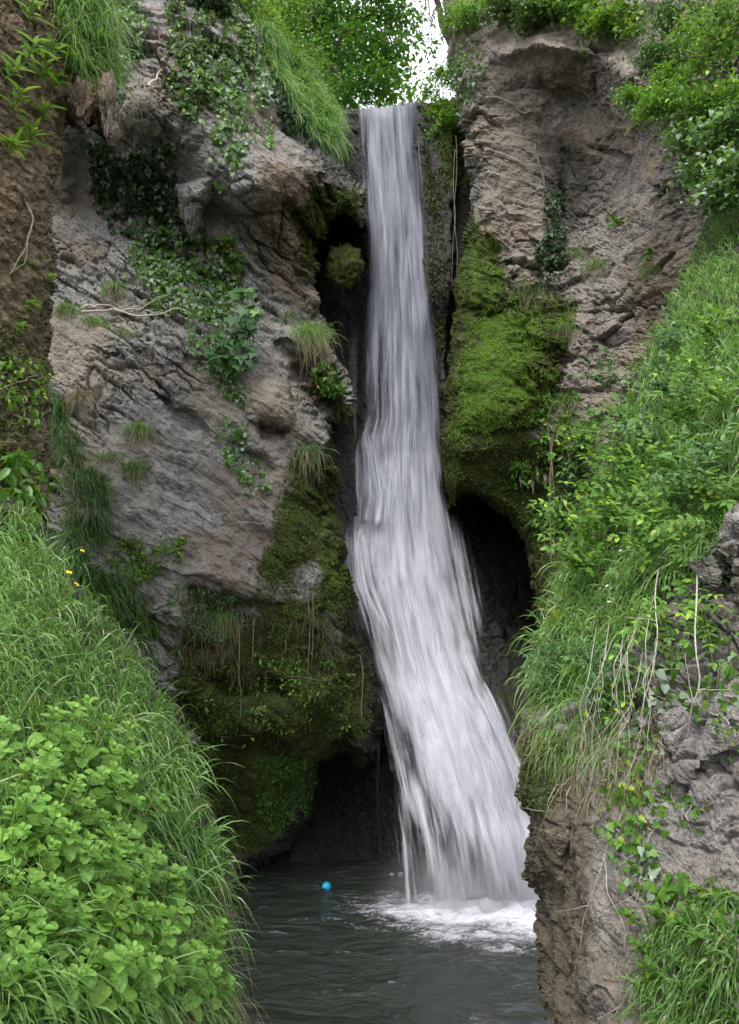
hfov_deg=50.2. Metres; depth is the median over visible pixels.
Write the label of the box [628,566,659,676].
vine
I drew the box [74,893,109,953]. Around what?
mint plant
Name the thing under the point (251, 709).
fern
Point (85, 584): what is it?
fern
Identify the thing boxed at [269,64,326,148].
ivy
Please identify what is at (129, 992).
mint plant
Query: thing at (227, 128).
ivy
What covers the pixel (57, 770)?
mint plant
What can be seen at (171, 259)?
ivy
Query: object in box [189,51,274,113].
ivy
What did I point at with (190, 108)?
ivy
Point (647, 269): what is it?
grass tuft
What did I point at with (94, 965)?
mint plant
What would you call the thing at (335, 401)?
moss
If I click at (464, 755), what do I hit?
waterfall
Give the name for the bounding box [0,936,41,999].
mint plant
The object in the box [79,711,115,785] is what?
mint plant
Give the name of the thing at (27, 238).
vine
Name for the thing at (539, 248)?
ivy
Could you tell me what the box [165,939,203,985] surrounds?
mint plant
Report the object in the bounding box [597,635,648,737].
vine
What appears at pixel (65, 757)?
mint plant
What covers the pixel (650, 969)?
broad leaved weed
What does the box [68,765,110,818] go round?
mint plant
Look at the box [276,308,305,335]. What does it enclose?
grass tuft
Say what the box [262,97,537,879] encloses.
back cliff
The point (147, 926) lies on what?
mint plant
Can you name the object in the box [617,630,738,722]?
ivy
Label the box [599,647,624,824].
vine
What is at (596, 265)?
grass tuft
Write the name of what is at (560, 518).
leafy shoot
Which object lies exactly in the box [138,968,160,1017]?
mint plant
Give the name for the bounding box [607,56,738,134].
shrub
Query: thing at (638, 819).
ivy
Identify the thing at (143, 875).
mint plant
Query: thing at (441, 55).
sky
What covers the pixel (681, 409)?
leafy shoot
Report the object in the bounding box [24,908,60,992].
mint plant
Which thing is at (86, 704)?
mint plant
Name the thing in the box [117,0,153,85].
ivy
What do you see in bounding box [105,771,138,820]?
mint plant
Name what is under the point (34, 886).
mint plant
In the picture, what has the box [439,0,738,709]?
cliff
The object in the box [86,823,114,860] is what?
mint plant
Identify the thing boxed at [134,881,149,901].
mint plant
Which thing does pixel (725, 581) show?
leafy shoot
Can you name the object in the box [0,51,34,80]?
broad leaved weed
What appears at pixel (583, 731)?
vine
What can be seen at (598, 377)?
leafy shoot
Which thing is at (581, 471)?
creeper
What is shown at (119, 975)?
mint plant
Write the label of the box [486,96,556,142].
bare branch
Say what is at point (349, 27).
broadleaf tree
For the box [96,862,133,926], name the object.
mint plant
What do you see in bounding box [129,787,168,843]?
mint plant
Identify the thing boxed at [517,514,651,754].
dry grass
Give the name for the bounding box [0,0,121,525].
tufa
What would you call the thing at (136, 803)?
mint plant
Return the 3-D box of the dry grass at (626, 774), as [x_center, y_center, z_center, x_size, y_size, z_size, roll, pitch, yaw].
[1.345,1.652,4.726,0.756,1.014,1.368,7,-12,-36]
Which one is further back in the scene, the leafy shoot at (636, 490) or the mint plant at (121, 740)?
the leafy shoot at (636, 490)
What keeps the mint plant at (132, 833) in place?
on the bank at (203, 819)
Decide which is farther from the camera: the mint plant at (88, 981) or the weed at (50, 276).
the weed at (50, 276)
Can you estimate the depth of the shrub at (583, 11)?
12.45 m
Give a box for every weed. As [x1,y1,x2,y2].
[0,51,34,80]
[0,76,40,118]
[0,127,32,158]
[3,361,12,368]
[11,114,56,150]
[14,29,56,66]
[14,321,29,332]
[15,0,55,28]
[24,47,61,85]
[24,299,40,310]
[30,96,66,121]
[37,32,69,61]
[43,64,73,93]
[44,272,60,280]
[47,370,57,380]
[53,48,90,72]
[82,24,114,56]
[542,608,569,627]
[615,906,646,927]
[626,937,658,957]
[633,954,664,990]
[642,902,670,925]
[663,950,682,970]
[667,913,692,926]
[684,926,712,944]
[688,975,708,998]
[703,945,730,980]
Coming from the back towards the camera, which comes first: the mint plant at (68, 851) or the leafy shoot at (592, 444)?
the leafy shoot at (592, 444)
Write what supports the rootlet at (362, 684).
hanging from the cliff at (159, 386)
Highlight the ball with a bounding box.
[322,882,330,890]
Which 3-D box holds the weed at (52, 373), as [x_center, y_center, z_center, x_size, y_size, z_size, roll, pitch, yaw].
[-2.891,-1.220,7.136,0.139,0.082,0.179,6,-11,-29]
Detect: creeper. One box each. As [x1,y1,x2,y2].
[0,352,56,430]
[0,446,61,523]
[105,534,186,584]
[161,580,254,642]
[181,652,358,764]
[251,756,317,837]
[509,453,565,539]
[535,390,604,461]
[542,385,586,434]
[555,439,591,547]
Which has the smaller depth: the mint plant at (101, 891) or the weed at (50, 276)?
the mint plant at (101, 891)
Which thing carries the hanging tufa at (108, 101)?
attached to the tufa at (30, 178)
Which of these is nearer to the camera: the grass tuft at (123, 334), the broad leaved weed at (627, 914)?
the broad leaved weed at (627, 914)
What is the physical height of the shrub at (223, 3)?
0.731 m
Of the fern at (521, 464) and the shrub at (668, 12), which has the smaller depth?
the shrub at (668, 12)
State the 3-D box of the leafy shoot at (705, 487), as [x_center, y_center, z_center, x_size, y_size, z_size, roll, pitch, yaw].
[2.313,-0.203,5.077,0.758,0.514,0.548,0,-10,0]
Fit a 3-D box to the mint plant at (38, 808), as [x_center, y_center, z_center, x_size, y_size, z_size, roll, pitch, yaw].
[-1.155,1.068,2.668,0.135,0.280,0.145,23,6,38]
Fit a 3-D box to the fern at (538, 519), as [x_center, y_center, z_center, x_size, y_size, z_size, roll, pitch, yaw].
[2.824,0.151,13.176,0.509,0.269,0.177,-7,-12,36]
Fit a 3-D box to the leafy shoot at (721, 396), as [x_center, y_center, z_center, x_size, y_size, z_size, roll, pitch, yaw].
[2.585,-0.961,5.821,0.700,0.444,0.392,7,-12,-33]
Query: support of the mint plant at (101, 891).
on the bank at (203, 819)
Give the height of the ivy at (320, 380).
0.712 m
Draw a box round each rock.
[184,202,202,240]
[514,503,738,1023]
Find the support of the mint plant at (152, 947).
on the bank at (203, 819)
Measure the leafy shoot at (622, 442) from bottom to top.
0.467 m
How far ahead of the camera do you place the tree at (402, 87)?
27.37 m
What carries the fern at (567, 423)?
attached to the cliff at (595, 155)
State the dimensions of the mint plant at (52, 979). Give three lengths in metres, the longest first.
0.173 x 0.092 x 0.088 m
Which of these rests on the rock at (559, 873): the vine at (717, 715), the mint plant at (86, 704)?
the vine at (717, 715)
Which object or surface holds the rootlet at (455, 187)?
hanging from the cliff at (595, 155)
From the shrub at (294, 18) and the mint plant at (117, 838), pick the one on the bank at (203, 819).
the mint plant at (117, 838)
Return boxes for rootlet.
[238,624,241,717]
[252,618,254,663]
[307,587,309,672]
[312,592,313,655]
[360,655,362,715]
[452,150,455,262]
[454,135,457,258]
[548,429,551,563]
[549,433,551,560]
[551,428,556,539]
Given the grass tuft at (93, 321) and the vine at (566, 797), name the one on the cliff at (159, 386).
the grass tuft at (93, 321)
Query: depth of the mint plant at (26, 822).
2.63 m
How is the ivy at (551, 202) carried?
attached to the cliff at (595, 155)
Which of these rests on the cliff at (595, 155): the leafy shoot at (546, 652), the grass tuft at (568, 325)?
the grass tuft at (568, 325)
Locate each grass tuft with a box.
[52,299,85,327]
[57,386,98,418]
[72,315,114,334]
[88,446,126,469]
[96,278,128,307]
[103,322,136,343]
[111,416,156,454]
[116,454,151,491]
[208,608,246,650]
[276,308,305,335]
[279,311,347,382]
[286,440,336,487]
[506,276,568,308]
[548,317,582,349]
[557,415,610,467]
[563,244,587,269]
[576,252,611,285]
[631,258,663,289]
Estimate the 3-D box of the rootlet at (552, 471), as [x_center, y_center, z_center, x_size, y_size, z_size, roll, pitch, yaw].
[2.907,-0.436,12.453,0.096,1.831,0.026,0,-10,0]
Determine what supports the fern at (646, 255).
on the cliff at (595, 155)
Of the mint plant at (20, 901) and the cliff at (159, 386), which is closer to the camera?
the mint plant at (20, 901)
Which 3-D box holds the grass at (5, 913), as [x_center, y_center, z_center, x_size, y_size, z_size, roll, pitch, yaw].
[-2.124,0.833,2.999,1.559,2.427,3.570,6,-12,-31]
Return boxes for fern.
[74,573,92,598]
[91,531,113,543]
[137,621,159,644]
[166,646,183,664]
[242,707,260,716]
[509,457,530,471]
[523,513,546,529]
[529,411,543,420]
[531,438,546,444]
[552,414,571,431]
[603,212,625,228]
[633,240,652,272]
[643,178,670,204]
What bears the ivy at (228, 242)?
attached to the cliff at (159, 386)
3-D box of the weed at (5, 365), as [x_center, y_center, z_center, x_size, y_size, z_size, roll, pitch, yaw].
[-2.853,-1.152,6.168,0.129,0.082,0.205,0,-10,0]
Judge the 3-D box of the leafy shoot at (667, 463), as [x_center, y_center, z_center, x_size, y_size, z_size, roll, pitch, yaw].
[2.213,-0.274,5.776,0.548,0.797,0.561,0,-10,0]
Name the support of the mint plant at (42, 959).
on the bank at (203, 819)
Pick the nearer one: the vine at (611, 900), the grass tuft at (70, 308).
the vine at (611, 900)
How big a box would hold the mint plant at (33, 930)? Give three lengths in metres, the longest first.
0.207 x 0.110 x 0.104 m
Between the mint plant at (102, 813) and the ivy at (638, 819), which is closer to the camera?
the mint plant at (102, 813)
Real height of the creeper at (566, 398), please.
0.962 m
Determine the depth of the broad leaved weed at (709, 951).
3.34 m
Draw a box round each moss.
[0,279,54,473]
[179,453,377,848]
[295,184,366,285]
[309,354,355,427]
[420,101,463,361]
[440,438,593,638]
[442,232,576,447]
[515,738,569,816]
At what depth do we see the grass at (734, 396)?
5.85 m
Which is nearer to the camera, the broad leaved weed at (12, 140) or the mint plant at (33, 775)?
the mint plant at (33, 775)
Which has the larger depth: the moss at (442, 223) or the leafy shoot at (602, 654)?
the moss at (442, 223)
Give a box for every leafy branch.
[661,554,709,606]
[670,578,730,622]
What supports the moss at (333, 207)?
on the cliff at (159, 386)
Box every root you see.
[80,291,174,315]
[82,302,200,316]
[146,38,189,87]
[190,309,269,327]
[534,144,550,279]
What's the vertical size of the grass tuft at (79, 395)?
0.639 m
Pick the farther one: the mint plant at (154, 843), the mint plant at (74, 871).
the mint plant at (154, 843)
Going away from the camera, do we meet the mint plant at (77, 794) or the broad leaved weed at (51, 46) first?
the mint plant at (77, 794)
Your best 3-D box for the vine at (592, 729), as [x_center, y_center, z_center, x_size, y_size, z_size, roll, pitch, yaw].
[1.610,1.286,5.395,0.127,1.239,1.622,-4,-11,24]
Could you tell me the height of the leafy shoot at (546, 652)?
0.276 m
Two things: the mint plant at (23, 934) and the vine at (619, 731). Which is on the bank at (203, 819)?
the mint plant at (23, 934)
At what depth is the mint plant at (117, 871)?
2.83 m
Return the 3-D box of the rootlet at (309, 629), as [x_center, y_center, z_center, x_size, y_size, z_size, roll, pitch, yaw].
[-0.933,1.790,12.027,0.060,1.299,0.030,0,-10,0]
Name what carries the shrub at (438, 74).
on the back cliff at (358, 812)
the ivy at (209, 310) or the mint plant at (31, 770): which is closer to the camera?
the mint plant at (31, 770)
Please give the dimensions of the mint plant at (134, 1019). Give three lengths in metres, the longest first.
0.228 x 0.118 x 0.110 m
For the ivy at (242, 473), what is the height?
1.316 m
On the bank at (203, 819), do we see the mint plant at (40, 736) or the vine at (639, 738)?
the mint plant at (40, 736)
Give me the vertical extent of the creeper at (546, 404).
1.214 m
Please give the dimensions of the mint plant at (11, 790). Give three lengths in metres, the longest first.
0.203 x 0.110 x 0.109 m
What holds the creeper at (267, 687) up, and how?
attached to the cliff at (159, 386)
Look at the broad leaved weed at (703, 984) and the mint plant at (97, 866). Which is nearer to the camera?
the mint plant at (97, 866)
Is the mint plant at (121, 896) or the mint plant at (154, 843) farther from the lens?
the mint plant at (154, 843)
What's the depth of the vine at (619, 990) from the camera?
3.76 m
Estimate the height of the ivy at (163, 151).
1.523 m
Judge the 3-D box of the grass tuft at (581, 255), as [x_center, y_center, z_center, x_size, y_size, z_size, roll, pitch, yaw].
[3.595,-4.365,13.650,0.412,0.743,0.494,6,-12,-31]
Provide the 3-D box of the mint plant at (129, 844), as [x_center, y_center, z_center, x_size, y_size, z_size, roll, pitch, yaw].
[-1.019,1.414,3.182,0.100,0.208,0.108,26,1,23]
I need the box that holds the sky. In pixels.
[286,0,455,108]
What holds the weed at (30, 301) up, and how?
on the tufa at (30, 178)
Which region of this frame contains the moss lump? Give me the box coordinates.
[325,243,364,290]
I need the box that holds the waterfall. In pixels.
[345,99,538,901]
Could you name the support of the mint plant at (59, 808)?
on the bank at (203, 819)
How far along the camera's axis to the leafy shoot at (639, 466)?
6.16 m
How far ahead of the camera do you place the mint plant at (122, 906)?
2.74 m
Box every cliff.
[47,0,388,887]
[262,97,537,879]
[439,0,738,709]
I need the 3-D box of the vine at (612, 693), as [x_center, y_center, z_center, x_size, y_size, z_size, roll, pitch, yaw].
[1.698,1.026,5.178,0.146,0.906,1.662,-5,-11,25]
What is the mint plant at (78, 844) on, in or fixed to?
on the bank at (203, 819)
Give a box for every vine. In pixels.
[9,202,33,274]
[15,201,32,269]
[173,134,185,209]
[199,195,245,286]
[201,199,214,250]
[516,738,577,811]
[534,738,604,845]
[558,771,629,950]
[561,768,576,832]
[574,626,596,773]
[577,615,610,778]
[579,658,603,789]
[580,659,600,815]
[585,639,612,727]
[591,658,630,781]
[595,970,643,1019]
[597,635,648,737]
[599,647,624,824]
[599,830,644,940]
[601,623,625,752]
[603,854,624,948]
[607,612,637,781]
[608,632,631,786]
[610,606,640,704]
[615,649,642,758]
[625,662,646,809]
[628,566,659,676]
[633,650,657,763]
[635,598,690,739]
[635,656,656,752]
[657,740,692,821]
[685,573,727,731]
[698,703,738,742]
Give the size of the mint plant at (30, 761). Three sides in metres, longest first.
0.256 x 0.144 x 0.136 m
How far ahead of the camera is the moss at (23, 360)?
6.40 m
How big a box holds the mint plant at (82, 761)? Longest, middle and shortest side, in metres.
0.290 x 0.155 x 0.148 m
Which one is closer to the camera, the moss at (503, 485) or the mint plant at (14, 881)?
the mint plant at (14, 881)
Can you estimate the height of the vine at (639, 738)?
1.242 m
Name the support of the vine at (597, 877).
attached to the rock at (559, 873)
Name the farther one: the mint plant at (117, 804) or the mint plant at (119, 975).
the mint plant at (117, 804)
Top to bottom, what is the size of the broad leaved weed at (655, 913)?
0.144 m
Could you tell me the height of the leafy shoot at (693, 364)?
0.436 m
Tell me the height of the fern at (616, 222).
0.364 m
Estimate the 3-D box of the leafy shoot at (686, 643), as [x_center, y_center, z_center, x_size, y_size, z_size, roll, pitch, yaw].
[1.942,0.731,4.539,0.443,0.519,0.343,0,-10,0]
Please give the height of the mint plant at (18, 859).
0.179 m
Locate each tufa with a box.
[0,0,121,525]
[66,75,96,125]
[97,69,119,139]
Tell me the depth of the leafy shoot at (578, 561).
5.81 m
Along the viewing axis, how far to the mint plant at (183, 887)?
3.39 m
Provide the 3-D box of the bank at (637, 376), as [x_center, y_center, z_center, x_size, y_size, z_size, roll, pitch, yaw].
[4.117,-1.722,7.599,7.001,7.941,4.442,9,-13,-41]
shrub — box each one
[178,0,242,20]
[234,0,301,51]
[251,7,285,31]
[264,0,344,91]
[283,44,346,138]
[413,63,458,138]
[421,0,495,49]
[474,0,567,39]
[534,0,652,54]
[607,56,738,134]
[622,0,720,78]
[663,0,738,82]
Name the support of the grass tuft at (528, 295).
on the cliff at (595, 155)
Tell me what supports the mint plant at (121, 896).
on the bank at (203, 819)
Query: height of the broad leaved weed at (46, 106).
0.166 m
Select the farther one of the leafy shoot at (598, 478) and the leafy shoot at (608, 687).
the leafy shoot at (598, 478)
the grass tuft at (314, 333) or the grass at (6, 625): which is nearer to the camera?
the grass at (6, 625)
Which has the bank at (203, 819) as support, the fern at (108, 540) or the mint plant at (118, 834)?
the mint plant at (118, 834)
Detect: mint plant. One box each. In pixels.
[0,715,22,771]
[0,741,15,783]
[0,757,45,813]
[0,796,29,855]
[0,805,23,848]
[0,822,31,873]
[0,839,26,885]
[0,869,24,907]
[0,909,21,950]
[0,925,28,965]
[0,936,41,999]
[0,953,24,1020]
[1,867,43,925]
[2,772,42,827]
[6,761,31,804]
[8,785,51,857]
[8,897,32,944]
[12,832,35,875]
[14,751,59,793]
[17,794,45,840]
[18,871,65,935]
[18,918,53,959]
[19,954,47,988]
[20,763,44,819]
[20,810,68,875]
[21,971,42,1015]
[24,835,61,899]
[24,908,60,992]
[26,705,64,751]
[28,879,49,911]
[29,821,80,885]
[32,801,66,845]
[32,960,62,1003]
[32,963,84,1022]
[36,741,63,801]
[39,889,71,943]
[41,770,85,841]
[42,701,89,766]
[42,754,63,790]
[42,783,75,845]
[43,723,79,770]
[46,883,78,920]
[50,819,80,864]
[50,900,92,965]
[51,781,86,831]
[52,963,96,1019]
[55,743,73,788]
[57,828,97,889]
[57,884,78,943]
[58,694,99,752]
[60,736,96,792]
[61,836,85,863]
[63,840,101,902]
[63,945,102,1023]
[64,911,92,970]
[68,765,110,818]
[68,796,96,844]
[68,933,86,964]
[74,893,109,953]
[76,882,132,959]
[76,887,104,928]
[77,958,98,1002]
[78,839,111,893]
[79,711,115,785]
[79,940,103,992]
[81,761,126,814]
[83,808,108,844]
[84,738,124,800]
[84,944,134,1018]
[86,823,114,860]
[86,843,128,921]
[88,784,124,831]
[90,719,140,788]
[90,832,123,882]
[93,898,126,947]
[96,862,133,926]
[97,911,127,971]
[97,920,144,970]
[97,939,143,1005]
[99,814,122,852]
[101,829,120,863]
[101,951,163,1023]
[104,742,142,795]
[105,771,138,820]
[105,836,134,878]
[109,821,141,859]
[109,864,129,906]
[114,793,145,842]
[115,871,133,903]
[115,899,154,939]
[117,840,145,870]
[117,896,147,940]
[118,853,155,901]
[120,868,149,915]
[122,970,146,1021]
[124,897,153,958]
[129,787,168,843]
[129,958,149,986]
[130,901,166,956]
[131,847,167,899]
[132,943,158,984]
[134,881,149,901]
[135,955,177,1023]
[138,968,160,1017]
[139,840,162,873]
[141,912,162,936]
[144,918,180,983]
[146,863,187,937]
[150,865,189,918]
[151,900,194,957]
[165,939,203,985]
[175,949,207,993]
[179,915,226,964]
[179,962,222,1022]
[200,946,221,996]
[201,926,226,967]
[203,972,235,1016]
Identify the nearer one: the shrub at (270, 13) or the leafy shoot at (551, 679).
the leafy shoot at (551, 679)
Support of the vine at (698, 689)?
on the rock at (559, 873)
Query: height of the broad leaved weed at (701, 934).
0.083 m
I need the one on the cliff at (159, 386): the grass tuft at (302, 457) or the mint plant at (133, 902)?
the grass tuft at (302, 457)
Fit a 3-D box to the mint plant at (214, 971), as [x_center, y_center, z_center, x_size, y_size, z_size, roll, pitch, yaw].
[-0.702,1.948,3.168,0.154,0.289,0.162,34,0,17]
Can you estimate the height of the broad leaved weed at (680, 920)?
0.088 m
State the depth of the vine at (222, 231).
13.54 m
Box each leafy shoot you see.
[521,654,576,706]
[523,629,585,667]
[528,487,586,540]
[540,492,604,552]
[543,419,589,476]
[544,530,627,580]
[546,448,630,548]
[553,422,612,455]
[559,640,626,674]
[564,655,623,711]
[566,633,605,669]
[568,344,632,392]
[569,481,623,534]
[573,414,638,464]
[574,665,628,707]
[577,664,658,743]
[586,389,668,423]
[587,430,662,497]
[590,468,679,531]
[606,485,681,578]
[607,396,670,453]
[607,585,667,659]
[620,452,715,515]
[621,357,693,409]
[621,595,694,666]
[623,527,689,581]
[628,371,703,423]
[635,304,698,355]
[635,424,699,501]
[644,519,700,579]
[646,631,718,685]
[647,513,712,565]
[648,334,729,382]
[651,412,738,481]
[665,450,738,511]
[672,594,738,683]
[676,303,734,348]
[678,355,738,411]
[686,533,737,576]
[708,575,733,631]
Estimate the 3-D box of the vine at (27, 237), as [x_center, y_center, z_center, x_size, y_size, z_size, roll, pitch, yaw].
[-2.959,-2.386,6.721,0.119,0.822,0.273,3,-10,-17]
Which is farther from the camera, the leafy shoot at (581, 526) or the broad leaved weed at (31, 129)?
the broad leaved weed at (31, 129)
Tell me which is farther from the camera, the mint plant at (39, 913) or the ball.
the ball
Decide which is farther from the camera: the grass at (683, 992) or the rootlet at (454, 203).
the rootlet at (454, 203)
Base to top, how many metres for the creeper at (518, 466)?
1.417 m
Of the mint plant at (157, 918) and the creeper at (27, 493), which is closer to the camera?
the mint plant at (157, 918)
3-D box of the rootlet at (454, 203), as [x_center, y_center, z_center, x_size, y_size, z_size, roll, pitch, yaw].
[1.649,-5.816,15.472,0.132,2.892,0.026,0,-10,-3]
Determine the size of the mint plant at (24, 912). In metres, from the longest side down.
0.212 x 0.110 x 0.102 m
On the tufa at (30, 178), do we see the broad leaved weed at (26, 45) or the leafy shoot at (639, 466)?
the broad leaved weed at (26, 45)
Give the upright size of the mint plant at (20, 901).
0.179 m
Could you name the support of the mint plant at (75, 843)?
on the bank at (203, 819)
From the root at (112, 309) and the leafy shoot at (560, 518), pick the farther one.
the root at (112, 309)
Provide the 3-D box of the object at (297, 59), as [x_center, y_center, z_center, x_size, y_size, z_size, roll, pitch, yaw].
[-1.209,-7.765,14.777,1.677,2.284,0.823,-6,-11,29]
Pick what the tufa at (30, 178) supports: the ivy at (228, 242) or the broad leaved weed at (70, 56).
the broad leaved weed at (70, 56)
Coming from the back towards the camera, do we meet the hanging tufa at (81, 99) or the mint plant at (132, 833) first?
the hanging tufa at (81, 99)
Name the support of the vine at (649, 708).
attached to the rock at (559, 873)
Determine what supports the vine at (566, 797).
on the rock at (559, 873)
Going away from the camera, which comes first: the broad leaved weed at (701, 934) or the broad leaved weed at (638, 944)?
the broad leaved weed at (701, 934)
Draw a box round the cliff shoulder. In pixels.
[300,72,345,144]
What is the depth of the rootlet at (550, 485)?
12.48 m
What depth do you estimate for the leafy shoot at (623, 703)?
4.71 m
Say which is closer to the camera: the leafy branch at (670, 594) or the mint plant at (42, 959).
the mint plant at (42, 959)
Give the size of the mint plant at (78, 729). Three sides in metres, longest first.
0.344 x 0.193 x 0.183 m
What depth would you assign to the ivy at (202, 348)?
12.65 m
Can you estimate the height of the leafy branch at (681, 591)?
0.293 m
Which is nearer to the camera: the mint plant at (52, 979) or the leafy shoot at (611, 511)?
the mint plant at (52, 979)
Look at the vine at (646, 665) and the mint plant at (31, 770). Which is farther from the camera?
the vine at (646, 665)
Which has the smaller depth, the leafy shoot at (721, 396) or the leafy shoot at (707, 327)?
the leafy shoot at (721, 396)
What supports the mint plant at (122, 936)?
on the bank at (203, 819)
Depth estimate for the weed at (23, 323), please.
6.44 m
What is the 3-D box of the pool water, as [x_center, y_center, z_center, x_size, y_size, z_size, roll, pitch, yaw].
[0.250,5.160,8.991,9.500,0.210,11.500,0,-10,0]
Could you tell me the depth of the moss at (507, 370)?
13.21 m
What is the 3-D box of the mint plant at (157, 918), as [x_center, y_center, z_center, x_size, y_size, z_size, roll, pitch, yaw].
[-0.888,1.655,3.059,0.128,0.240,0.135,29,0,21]
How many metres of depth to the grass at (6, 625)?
4.58 m
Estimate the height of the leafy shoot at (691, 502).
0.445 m
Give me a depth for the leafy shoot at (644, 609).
4.91 m
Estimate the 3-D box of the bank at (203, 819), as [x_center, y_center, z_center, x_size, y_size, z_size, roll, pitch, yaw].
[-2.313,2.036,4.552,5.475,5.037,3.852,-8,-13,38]
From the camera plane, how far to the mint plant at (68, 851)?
2.68 m
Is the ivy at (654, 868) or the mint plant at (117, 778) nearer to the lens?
the mint plant at (117, 778)
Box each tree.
[262,0,439,109]
[296,2,441,109]
[368,0,449,74]
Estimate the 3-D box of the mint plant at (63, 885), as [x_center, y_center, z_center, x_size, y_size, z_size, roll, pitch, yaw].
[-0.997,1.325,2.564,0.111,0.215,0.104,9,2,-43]
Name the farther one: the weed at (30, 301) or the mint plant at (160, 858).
the weed at (30, 301)
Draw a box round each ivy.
[85,137,200,255]
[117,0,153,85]
[124,271,250,327]
[125,225,248,300]
[162,36,220,128]
[163,0,272,66]
[183,313,251,410]
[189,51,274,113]
[200,285,263,377]
[204,103,275,196]
[216,415,271,497]
[217,234,240,283]
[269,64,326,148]
[310,359,347,399]
[444,34,485,117]
[525,235,568,291]
[540,173,568,272]
[592,758,676,857]
[596,689,679,768]
[607,837,676,911]
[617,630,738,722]
[649,97,738,219]
[652,871,735,934]
[676,793,709,834]
[706,709,738,762]
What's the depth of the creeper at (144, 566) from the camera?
11.57 m
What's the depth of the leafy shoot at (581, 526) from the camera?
6.13 m
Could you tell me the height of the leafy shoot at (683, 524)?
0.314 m
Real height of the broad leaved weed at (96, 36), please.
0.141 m
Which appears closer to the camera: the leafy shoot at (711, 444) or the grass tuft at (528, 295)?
the leafy shoot at (711, 444)
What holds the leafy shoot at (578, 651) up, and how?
on the bank at (637, 376)
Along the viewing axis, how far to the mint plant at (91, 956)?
2.43 m
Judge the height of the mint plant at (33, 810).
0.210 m
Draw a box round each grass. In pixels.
[0,515,92,692]
[0,608,67,1023]
[43,0,146,130]
[47,389,175,702]
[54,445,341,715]
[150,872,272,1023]
[244,0,353,169]
[283,38,357,166]
[511,704,696,850]
[512,680,630,798]
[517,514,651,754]
[607,863,738,1023]
[700,186,738,536]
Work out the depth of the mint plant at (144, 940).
2.97 m
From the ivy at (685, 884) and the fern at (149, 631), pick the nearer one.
the ivy at (685, 884)
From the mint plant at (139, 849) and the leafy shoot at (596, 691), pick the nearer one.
the mint plant at (139, 849)
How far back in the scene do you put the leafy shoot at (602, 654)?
5.00 m
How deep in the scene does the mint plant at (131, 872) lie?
3.13 m
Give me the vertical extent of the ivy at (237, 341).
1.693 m
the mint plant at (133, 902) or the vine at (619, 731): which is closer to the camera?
the mint plant at (133, 902)
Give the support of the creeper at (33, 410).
attached to the tufa at (30, 178)
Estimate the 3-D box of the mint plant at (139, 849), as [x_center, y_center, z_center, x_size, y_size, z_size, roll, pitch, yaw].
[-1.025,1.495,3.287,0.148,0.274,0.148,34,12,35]
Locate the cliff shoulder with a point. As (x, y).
(322, 97)
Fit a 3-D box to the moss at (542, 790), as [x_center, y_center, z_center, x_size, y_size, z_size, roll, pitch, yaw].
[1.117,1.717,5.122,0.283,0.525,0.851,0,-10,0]
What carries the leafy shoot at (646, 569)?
on the bank at (637, 376)
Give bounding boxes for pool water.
[227,859,545,1023]
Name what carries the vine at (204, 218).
attached to the cliff at (159, 386)
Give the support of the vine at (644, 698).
attached to the rock at (559, 873)
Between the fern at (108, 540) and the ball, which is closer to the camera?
the fern at (108, 540)
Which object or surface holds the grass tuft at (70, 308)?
on the cliff at (159, 386)
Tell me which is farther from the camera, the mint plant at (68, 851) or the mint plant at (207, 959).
the mint plant at (207, 959)
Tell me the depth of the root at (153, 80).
12.86 m
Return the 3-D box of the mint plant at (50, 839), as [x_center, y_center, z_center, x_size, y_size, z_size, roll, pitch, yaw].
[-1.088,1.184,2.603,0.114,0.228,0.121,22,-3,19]
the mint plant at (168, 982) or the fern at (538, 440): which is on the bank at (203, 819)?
the mint plant at (168, 982)
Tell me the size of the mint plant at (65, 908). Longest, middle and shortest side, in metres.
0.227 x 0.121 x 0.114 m
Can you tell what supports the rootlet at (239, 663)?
hanging from the creeper at (201, 595)
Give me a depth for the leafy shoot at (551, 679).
5.36 m
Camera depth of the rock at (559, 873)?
4.40 m
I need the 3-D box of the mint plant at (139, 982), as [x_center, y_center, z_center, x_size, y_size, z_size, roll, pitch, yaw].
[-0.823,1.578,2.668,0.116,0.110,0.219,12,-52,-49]
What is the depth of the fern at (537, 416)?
12.81 m
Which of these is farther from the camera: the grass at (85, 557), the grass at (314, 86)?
the grass at (314, 86)
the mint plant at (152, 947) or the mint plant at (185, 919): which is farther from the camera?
the mint plant at (185, 919)
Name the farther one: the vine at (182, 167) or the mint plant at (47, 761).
the vine at (182, 167)
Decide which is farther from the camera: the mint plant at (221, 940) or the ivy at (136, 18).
the ivy at (136, 18)
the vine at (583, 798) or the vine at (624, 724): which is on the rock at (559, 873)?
the vine at (583, 798)
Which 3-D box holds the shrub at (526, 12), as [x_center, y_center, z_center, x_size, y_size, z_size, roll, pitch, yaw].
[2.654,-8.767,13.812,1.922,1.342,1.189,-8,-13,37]
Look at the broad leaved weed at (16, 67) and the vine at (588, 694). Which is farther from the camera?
the broad leaved weed at (16, 67)
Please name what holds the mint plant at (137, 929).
on the bank at (203, 819)
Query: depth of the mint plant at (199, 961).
3.25 m
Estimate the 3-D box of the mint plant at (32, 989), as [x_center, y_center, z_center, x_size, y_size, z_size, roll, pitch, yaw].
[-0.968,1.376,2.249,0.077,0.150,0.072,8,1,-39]

